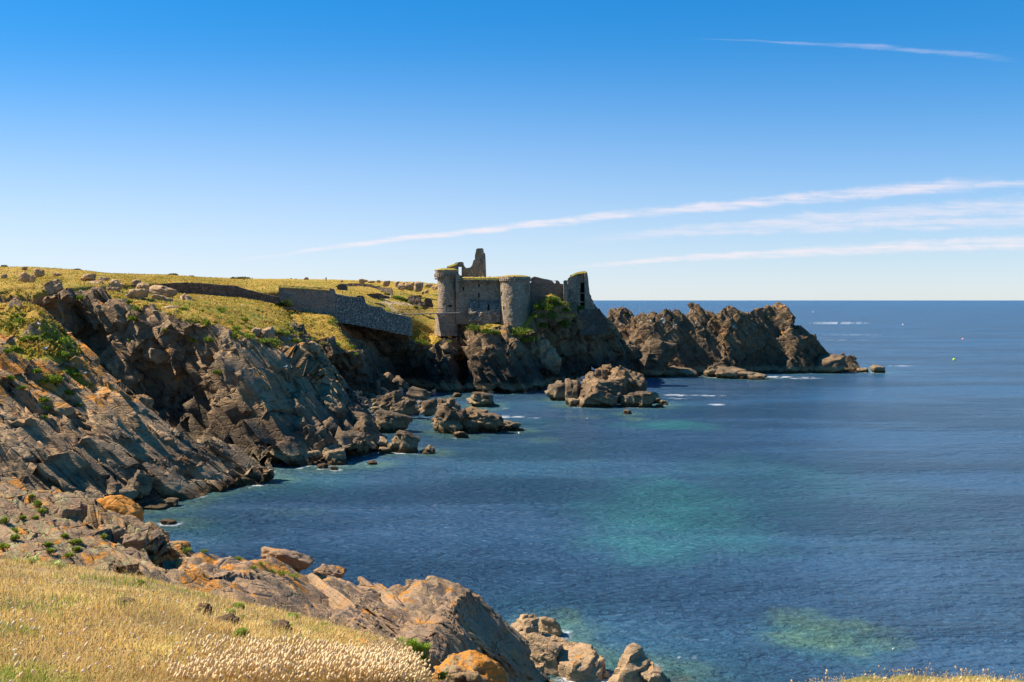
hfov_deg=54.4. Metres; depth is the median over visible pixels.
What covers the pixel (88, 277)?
boulder
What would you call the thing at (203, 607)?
earth hummock
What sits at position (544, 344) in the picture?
buttress block
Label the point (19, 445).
rock slab
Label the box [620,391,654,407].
islet rock
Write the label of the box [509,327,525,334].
scrub bush
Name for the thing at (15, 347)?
scrub tuft
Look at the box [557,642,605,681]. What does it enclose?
boulder
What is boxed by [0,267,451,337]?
plateau
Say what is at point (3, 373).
rock slab
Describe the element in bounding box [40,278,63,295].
boulder
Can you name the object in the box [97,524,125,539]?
boulder
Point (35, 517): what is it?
rock samphire
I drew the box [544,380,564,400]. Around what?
islet rock
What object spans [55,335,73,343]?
scrub tuft
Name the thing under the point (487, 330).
scrub bush
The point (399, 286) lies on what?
boulder
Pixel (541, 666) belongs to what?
boulder
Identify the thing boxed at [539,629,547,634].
boulder
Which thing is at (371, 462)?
boulder
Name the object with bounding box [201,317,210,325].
scrub tuft
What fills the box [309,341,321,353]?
boulder
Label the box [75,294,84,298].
scrub tuft
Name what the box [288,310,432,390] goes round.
spur
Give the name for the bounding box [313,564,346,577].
boulder
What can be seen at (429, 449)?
boulder
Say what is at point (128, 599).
earth hummock
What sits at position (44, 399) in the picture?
scrub tuft
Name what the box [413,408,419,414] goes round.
beach stone
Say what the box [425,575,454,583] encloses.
boulder
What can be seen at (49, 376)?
scrub tuft
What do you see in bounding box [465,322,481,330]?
scrub bush
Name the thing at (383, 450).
boulder
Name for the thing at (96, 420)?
rock slab
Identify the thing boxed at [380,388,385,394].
beach stone
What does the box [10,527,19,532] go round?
rock samphire
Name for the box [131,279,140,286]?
boulder
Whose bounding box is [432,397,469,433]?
islet rock
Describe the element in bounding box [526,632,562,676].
boulder
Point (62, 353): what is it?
scrub tuft
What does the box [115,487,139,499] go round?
boulder
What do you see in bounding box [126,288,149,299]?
boulder
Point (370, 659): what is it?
hare tail grass
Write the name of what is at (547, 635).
boulder
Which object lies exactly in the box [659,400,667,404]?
islet rock
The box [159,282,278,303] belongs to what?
sunken wall
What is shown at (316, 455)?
boulder
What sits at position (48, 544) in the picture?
rock samphire
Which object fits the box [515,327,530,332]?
scrub bush
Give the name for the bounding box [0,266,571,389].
turf tussocks
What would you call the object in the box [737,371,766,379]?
point rock
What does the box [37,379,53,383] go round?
scrub tuft
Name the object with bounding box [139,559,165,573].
rock slab
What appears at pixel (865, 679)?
turf cushion
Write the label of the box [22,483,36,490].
rock slab
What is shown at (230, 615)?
earth hummock
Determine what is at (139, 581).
cushion plant
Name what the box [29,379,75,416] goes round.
rock slab
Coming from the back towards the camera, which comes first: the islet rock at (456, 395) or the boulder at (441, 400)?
the islet rock at (456, 395)
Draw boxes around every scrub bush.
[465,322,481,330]
[481,327,495,332]
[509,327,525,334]
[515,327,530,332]
[521,335,537,341]
[532,302,541,308]
[533,312,544,317]
[535,321,546,327]
[542,302,553,310]
[544,310,558,318]
[546,295,559,300]
[552,299,563,306]
[555,319,571,326]
[562,306,570,311]
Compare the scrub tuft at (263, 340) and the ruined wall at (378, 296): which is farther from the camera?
the ruined wall at (378, 296)
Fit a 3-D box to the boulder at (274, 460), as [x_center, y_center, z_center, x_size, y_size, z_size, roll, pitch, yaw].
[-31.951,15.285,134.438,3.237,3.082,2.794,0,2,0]
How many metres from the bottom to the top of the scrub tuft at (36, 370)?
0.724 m
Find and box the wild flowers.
[0,561,984,681]
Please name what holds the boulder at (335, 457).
on the sea
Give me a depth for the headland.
147.86 m
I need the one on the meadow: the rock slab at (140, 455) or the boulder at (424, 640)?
the boulder at (424, 640)
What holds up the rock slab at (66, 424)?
on the rock ribs
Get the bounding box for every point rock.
[623,339,640,372]
[637,338,676,377]
[662,365,701,376]
[703,369,716,376]
[715,366,746,378]
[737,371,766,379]
[814,353,845,372]
[856,367,868,372]
[870,364,885,372]
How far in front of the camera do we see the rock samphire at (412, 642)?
11.16 m
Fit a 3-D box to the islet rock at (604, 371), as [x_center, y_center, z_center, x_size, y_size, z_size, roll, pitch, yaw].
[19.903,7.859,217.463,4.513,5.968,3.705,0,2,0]
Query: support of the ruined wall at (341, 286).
on the plateau
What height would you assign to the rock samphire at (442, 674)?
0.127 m
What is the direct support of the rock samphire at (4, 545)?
on the outcrop
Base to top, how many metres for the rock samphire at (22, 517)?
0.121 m
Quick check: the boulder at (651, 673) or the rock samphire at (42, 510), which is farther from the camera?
the boulder at (651, 673)
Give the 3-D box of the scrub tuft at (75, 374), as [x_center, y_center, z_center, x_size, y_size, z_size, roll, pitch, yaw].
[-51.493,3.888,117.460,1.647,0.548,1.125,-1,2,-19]
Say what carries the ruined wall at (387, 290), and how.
on the plateau
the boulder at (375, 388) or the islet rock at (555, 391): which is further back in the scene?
the islet rock at (555, 391)
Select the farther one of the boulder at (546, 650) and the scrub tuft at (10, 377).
the scrub tuft at (10, 377)
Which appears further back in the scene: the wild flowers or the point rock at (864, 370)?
the point rock at (864, 370)
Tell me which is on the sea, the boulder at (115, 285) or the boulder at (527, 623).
the boulder at (527, 623)
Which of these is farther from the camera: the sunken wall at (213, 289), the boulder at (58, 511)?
the sunken wall at (213, 289)
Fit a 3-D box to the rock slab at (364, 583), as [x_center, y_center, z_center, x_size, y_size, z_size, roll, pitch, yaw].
[-3.598,7.921,29.156,3.758,1.278,0.742,2,3,44]
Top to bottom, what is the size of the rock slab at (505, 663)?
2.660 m
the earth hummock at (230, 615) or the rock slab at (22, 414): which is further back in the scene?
the rock slab at (22, 414)
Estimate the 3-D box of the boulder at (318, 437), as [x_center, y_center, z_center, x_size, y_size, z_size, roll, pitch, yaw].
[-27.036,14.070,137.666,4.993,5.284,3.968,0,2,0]
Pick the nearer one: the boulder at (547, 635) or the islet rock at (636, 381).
the boulder at (547, 635)
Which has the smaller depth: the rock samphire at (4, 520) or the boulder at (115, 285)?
the rock samphire at (4, 520)
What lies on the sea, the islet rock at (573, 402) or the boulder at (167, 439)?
the islet rock at (573, 402)
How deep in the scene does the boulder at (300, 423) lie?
138.74 m
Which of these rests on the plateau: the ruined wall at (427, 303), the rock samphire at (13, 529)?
the ruined wall at (427, 303)
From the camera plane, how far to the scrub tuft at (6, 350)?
114.20 m
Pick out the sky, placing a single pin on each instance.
(650, 149)
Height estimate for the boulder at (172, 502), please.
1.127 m
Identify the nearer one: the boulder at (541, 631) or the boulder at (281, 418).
the boulder at (541, 631)
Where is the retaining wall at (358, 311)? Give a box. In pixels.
[279,285,411,335]
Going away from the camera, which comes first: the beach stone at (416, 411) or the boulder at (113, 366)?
the boulder at (113, 366)
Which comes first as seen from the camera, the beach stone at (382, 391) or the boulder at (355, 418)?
the boulder at (355, 418)
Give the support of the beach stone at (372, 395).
on the spur
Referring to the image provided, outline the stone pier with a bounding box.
[434,314,457,335]
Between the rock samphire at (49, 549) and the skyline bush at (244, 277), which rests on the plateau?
the skyline bush at (244, 277)
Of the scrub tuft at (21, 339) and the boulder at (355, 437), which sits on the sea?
the boulder at (355, 437)
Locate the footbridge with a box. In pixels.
[399,308,460,314]
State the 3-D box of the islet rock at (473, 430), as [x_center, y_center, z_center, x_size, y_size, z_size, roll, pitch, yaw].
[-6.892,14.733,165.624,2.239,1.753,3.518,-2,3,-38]
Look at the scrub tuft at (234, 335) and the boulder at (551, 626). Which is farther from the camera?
the scrub tuft at (234, 335)
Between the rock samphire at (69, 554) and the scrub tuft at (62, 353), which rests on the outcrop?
the rock samphire at (69, 554)
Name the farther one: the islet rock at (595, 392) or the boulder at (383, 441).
the islet rock at (595, 392)
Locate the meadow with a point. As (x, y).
(112, 580)
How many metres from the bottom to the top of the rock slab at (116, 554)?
0.376 m
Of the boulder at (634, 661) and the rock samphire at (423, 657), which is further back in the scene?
the boulder at (634, 661)
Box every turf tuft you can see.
[273,570,289,574]
[287,573,299,577]
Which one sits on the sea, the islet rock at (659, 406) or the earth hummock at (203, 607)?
the islet rock at (659, 406)
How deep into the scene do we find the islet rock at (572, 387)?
208.51 m
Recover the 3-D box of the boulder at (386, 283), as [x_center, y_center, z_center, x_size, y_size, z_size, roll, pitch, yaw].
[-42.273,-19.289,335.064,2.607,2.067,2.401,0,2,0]
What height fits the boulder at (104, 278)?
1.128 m
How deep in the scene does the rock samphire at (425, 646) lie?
11.15 m
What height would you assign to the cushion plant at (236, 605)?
0.140 m
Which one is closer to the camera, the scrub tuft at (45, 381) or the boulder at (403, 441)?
the scrub tuft at (45, 381)
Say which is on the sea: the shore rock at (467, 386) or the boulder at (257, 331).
the shore rock at (467, 386)
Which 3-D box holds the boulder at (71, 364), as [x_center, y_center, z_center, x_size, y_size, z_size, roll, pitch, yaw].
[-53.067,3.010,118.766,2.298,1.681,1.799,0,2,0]
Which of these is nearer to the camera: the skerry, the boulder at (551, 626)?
the boulder at (551, 626)
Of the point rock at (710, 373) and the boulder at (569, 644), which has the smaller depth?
the boulder at (569, 644)
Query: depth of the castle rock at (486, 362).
245.26 m
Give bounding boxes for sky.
[0,0,1023,299]
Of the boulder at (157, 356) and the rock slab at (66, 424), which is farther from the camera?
the boulder at (157, 356)
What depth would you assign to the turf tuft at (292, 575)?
24.41 m
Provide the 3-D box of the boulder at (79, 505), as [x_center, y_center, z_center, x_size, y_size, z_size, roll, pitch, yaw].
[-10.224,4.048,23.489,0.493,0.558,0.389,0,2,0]
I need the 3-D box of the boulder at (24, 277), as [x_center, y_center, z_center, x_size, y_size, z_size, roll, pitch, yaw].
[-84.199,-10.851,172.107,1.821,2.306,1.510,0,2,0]
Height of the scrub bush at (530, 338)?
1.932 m
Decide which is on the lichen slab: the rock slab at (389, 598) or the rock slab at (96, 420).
the rock slab at (389, 598)
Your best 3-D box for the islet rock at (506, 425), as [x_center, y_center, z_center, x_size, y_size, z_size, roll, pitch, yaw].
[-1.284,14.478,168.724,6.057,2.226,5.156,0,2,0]
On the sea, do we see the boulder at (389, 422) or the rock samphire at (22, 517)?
the boulder at (389, 422)
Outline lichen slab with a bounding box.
[135,548,552,681]
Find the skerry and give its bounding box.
[623,409,631,413]
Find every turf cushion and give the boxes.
[850,675,890,681]
[890,674,919,681]
[919,675,948,681]
[950,674,996,681]
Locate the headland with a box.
[0,276,378,466]
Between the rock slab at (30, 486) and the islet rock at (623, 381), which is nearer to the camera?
the rock slab at (30, 486)
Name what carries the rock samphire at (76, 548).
on the outcrop
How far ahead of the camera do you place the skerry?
192.20 m
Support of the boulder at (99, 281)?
on the headland
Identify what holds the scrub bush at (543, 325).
on the castle rock at (486, 362)
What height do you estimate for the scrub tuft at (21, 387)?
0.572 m
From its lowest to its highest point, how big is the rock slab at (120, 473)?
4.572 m
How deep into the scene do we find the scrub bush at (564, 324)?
249.81 m
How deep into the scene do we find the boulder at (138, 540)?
21.15 m
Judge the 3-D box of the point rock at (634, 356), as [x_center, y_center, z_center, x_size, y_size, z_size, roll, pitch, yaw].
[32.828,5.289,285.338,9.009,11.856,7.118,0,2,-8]
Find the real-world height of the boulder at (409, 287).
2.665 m
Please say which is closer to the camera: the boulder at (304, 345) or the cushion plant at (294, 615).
the cushion plant at (294, 615)
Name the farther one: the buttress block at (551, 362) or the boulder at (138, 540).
the buttress block at (551, 362)
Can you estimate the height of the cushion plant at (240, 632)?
0.160 m
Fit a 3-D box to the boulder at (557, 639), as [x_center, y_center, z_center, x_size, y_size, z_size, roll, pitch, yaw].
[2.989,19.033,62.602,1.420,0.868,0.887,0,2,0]
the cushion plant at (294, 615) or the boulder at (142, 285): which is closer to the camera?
the cushion plant at (294, 615)
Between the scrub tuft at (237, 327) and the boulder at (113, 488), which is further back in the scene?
the scrub tuft at (237, 327)
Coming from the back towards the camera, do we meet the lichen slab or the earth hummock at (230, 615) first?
the lichen slab
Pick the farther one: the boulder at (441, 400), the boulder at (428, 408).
the boulder at (441, 400)
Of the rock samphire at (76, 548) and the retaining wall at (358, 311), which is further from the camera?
the retaining wall at (358, 311)
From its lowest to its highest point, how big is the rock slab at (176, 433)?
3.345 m
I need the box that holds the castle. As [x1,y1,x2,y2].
[434,248,605,335]
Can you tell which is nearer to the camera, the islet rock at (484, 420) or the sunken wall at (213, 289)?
the islet rock at (484, 420)
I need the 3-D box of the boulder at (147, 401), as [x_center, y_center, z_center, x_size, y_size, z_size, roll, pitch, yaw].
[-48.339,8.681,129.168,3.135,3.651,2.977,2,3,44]
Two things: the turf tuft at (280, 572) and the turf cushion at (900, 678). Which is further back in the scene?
the turf tuft at (280, 572)
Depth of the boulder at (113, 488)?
104.67 m
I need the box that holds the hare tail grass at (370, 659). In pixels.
[0,548,1002,681]
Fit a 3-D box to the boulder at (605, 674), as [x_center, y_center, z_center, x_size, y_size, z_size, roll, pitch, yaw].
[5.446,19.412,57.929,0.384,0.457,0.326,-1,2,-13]
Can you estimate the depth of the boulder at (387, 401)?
190.63 m
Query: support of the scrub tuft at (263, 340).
on the headland
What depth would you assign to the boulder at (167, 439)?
117.01 m
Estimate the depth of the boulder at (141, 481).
106.30 m
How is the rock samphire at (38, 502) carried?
on the outcrop
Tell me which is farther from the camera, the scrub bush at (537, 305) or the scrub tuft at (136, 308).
the scrub bush at (537, 305)
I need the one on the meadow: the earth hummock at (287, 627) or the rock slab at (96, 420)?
the earth hummock at (287, 627)
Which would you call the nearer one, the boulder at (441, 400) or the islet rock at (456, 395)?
the boulder at (441, 400)
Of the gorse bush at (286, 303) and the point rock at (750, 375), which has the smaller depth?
the gorse bush at (286, 303)
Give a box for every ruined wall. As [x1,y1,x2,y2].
[337,284,347,290]
[347,283,377,288]
[367,293,389,299]
[377,287,392,294]
[408,295,421,305]
[420,298,432,307]
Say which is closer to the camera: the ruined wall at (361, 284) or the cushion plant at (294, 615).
the cushion plant at (294, 615)
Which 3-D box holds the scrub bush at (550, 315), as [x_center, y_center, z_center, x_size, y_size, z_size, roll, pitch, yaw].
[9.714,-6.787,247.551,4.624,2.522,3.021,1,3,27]
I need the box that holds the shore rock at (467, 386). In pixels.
[463,381,475,391]
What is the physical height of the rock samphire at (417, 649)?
0.110 m
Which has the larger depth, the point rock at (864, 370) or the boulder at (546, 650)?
the point rock at (864, 370)
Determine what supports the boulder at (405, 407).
on the sea
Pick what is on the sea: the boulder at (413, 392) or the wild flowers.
the boulder at (413, 392)
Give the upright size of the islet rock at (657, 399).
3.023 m
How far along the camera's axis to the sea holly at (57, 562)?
16.29 m
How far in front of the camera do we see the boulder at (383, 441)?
145.57 m
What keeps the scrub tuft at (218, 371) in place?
on the headland
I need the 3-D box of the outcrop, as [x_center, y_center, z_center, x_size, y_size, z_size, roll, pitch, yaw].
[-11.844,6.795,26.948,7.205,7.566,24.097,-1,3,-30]
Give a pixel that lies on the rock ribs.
(66, 463)
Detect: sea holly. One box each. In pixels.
[13,552,39,563]
[39,559,62,566]
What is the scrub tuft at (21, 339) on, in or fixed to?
on the rock ribs
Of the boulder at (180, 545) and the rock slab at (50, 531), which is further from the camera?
the boulder at (180, 545)
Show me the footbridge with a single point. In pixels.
(420, 312)
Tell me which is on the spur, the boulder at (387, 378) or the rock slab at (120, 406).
the boulder at (387, 378)
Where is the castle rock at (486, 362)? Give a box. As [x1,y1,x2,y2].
[418,294,632,393]
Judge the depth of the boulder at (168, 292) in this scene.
191.65 m
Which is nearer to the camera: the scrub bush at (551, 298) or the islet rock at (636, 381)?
the islet rock at (636, 381)
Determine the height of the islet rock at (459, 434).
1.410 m
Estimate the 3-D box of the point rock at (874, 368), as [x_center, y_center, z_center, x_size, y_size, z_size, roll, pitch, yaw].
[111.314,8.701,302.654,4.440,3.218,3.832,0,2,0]
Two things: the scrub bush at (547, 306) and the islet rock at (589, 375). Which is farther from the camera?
the scrub bush at (547, 306)
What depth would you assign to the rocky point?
299.48 m
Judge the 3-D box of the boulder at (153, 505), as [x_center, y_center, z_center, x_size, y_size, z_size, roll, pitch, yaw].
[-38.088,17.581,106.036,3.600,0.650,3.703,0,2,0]
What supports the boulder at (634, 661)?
on the sea
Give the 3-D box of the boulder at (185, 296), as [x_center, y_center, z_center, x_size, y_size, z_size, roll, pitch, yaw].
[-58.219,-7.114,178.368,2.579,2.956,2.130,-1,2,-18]
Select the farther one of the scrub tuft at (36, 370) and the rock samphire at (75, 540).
the scrub tuft at (36, 370)
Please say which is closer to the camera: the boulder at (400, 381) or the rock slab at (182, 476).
the rock slab at (182, 476)
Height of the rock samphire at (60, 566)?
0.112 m
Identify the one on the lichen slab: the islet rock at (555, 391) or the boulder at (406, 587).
the boulder at (406, 587)
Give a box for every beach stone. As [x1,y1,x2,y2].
[368,393,375,398]
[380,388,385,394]
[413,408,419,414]
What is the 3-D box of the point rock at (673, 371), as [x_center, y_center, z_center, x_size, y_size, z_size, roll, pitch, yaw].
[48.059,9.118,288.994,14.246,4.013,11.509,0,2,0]
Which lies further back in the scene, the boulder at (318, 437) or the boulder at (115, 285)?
the boulder at (115, 285)
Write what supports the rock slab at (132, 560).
on the outcrop
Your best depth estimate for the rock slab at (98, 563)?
18.35 m
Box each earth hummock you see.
[114,597,134,605]
[194,602,211,616]
[212,613,239,625]
[270,620,292,631]
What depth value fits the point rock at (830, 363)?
299.22 m
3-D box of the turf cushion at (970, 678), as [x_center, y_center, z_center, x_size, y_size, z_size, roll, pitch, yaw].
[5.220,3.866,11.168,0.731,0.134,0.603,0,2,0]
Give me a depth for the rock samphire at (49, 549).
17.69 m
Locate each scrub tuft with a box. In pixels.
[3,347,13,352]
[6,374,14,379]
[11,344,21,349]
[13,317,24,322]
[17,384,25,388]
[19,336,28,341]
[22,335,36,339]
[31,367,42,372]
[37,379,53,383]
[38,396,49,401]
[42,372,59,379]
[51,376,63,382]
[53,350,68,355]
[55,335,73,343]
[70,372,81,375]
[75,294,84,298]
[126,316,137,319]
[128,305,142,310]
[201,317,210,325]
[203,336,214,341]
[211,369,220,373]
[232,325,241,329]
[232,330,240,338]
[241,333,255,337]
[257,338,269,342]
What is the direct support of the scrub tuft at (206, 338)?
on the headland
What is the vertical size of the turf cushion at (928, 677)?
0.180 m
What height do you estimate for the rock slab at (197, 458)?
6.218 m
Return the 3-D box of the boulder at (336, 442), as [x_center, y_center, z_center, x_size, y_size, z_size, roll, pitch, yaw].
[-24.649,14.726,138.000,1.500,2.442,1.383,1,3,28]
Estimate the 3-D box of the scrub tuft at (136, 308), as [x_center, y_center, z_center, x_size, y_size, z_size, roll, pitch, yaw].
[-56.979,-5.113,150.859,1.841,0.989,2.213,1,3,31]
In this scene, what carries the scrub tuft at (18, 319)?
on the rock ribs
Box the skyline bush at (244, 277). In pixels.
[230,276,252,278]
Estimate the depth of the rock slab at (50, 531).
20.88 m
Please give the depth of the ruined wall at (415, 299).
270.73 m
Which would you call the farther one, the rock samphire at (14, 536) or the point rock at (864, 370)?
the point rock at (864, 370)
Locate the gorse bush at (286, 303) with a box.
[275,299,293,306]
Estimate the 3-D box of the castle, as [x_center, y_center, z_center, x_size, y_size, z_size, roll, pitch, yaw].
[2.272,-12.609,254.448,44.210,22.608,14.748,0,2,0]
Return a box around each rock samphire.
[0,516,9,523]
[0,542,10,548]
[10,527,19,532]
[10,533,19,539]
[16,515,26,519]
[31,515,42,518]
[32,499,44,506]
[37,507,46,512]
[44,541,53,546]
[45,547,55,552]
[56,564,68,568]
[60,532,69,537]
[62,552,75,557]
[67,537,82,543]
[70,545,81,551]
[394,636,420,647]
[407,642,423,653]
[416,642,432,650]
[417,652,428,661]
[436,670,450,680]
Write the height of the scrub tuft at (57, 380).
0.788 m
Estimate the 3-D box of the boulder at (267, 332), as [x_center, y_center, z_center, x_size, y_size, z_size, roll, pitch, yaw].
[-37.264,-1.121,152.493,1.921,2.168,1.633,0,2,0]
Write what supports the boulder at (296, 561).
on the lichen slab
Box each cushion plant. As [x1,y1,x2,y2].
[134,579,144,585]
[231,602,244,609]
[234,627,250,637]
[285,612,300,619]
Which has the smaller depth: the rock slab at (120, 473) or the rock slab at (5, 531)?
the rock slab at (5, 531)
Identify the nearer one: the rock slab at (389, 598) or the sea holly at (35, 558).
the sea holly at (35, 558)
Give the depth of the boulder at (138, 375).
152.48 m
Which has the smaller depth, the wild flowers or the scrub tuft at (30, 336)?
the wild flowers
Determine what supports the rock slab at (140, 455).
on the rock ribs
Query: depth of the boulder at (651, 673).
57.17 m
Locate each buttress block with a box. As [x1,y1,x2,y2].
[535,338,552,359]
[540,347,561,374]
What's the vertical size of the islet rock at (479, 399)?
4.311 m
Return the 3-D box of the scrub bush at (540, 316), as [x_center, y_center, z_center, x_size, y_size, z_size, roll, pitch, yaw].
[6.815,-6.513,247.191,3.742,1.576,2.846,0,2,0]
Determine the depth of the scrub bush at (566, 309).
249.64 m
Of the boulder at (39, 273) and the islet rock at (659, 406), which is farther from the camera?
the islet rock at (659, 406)
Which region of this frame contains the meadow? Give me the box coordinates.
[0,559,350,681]
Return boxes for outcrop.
[0,477,183,577]
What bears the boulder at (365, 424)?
on the sea
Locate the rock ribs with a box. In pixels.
[0,297,274,500]
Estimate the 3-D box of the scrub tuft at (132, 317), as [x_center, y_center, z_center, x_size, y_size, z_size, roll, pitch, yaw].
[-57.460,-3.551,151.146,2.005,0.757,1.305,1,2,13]
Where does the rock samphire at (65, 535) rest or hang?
on the outcrop
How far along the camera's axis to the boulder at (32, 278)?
169.66 m
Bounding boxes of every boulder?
[19,272,30,282]
[30,275,35,282]
[34,268,44,276]
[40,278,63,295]
[48,505,85,522]
[62,361,75,367]
[70,500,87,516]
[80,274,95,280]
[86,280,103,283]
[96,495,144,521]
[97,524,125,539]
[98,276,109,280]
[106,279,122,291]
[106,359,118,376]
[106,482,122,494]
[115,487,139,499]
[120,367,143,382]
[122,531,148,550]
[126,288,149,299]
[126,470,154,501]
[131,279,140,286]
[135,282,149,296]
[136,394,153,409]
[140,500,170,509]
[143,348,170,364]
[146,521,169,540]
[149,285,176,297]
[151,294,172,301]
[157,430,175,447]
[160,497,178,506]
[160,519,176,524]
[164,305,177,308]
[169,541,190,551]
[181,293,193,300]
[251,327,261,337]
[261,327,274,339]
[261,546,314,572]
[265,444,281,463]
[274,414,289,425]
[294,416,322,443]
[298,342,308,350]
[303,425,333,449]
[308,450,322,461]
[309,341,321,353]
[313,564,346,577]
[317,463,328,467]
[318,395,347,418]
[321,417,337,436]
[324,448,347,465]
[331,439,338,445]
[343,431,370,455]
[350,410,370,423]
[354,415,378,449]
[360,637,434,681]
[367,460,376,464]
[370,379,380,395]
[375,409,412,432]
[376,390,402,410]
[379,372,399,392]
[379,436,387,446]
[379,447,391,453]
[383,281,389,286]
[387,430,419,452]
[392,375,409,389]
[392,398,415,415]
[397,283,404,289]
[399,582,411,593]
[405,283,413,290]
[406,386,430,400]
[414,281,422,291]
[420,398,437,416]
[420,445,435,453]
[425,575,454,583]
[431,650,508,681]
[437,398,446,406]
[511,614,538,633]
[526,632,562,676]
[534,662,544,671]
[538,616,562,636]
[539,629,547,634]
[541,634,555,637]
[550,636,567,642]
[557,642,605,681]
[561,641,577,646]
[603,671,608,677]
[608,643,650,681]
[640,664,668,681]
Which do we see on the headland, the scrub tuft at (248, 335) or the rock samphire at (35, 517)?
the scrub tuft at (248, 335)
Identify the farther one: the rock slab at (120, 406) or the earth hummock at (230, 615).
the rock slab at (120, 406)
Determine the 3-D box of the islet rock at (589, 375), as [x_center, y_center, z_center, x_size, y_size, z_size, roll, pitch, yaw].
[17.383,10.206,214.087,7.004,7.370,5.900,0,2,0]
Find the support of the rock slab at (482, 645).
on the lichen slab
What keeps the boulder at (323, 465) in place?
on the sea
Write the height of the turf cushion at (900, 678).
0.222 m
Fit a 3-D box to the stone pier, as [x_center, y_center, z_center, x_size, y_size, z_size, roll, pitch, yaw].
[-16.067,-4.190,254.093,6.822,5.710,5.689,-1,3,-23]
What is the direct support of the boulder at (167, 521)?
on the sea
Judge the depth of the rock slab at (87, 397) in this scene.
112.39 m
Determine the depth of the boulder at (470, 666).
12.90 m
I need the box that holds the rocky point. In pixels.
[608,301,859,374]
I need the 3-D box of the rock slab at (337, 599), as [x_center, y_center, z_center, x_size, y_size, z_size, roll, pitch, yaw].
[-4.262,6.380,24.303,0.382,0.698,6.942,-1,3,-23]
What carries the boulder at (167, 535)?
on the outcrop
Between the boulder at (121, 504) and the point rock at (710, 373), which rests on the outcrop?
the boulder at (121, 504)
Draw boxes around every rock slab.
[0,369,11,377]
[0,423,40,462]
[0,524,27,542]
[16,404,31,419]
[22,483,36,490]
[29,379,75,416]
[43,526,85,548]
[48,414,78,443]
[63,541,109,570]
[64,371,135,444]
[77,528,139,569]
[78,409,128,445]
[84,427,153,462]
[92,385,141,429]
[97,456,152,496]
[113,546,148,570]
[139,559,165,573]
[164,465,187,482]
[167,424,183,438]
[175,441,217,470]
[308,573,358,609]
[357,576,380,592]
[373,583,412,612]
[467,632,533,681]
[492,651,528,681]
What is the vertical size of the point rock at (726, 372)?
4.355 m
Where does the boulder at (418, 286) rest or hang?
on the plateau
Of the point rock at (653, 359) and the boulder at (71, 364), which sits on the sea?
the point rock at (653, 359)
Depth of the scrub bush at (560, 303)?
247.77 m
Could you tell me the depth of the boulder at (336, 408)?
150.90 m
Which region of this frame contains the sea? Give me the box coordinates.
[105,300,1023,681]
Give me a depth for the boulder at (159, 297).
169.54 m
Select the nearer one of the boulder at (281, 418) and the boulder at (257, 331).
the boulder at (281, 418)
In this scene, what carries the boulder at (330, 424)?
on the headland
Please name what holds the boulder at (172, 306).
on the headland
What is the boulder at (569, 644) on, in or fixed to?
on the sea
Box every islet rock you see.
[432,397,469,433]
[451,393,461,396]
[453,431,468,437]
[461,406,503,432]
[463,427,479,432]
[466,392,497,406]
[498,420,521,431]
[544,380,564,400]
[565,378,580,404]
[568,398,579,406]
[578,377,622,407]
[581,371,603,388]
[594,364,611,379]
[607,365,647,394]
[607,376,627,394]
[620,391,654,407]
[652,392,660,402]
[655,404,663,407]
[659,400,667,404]

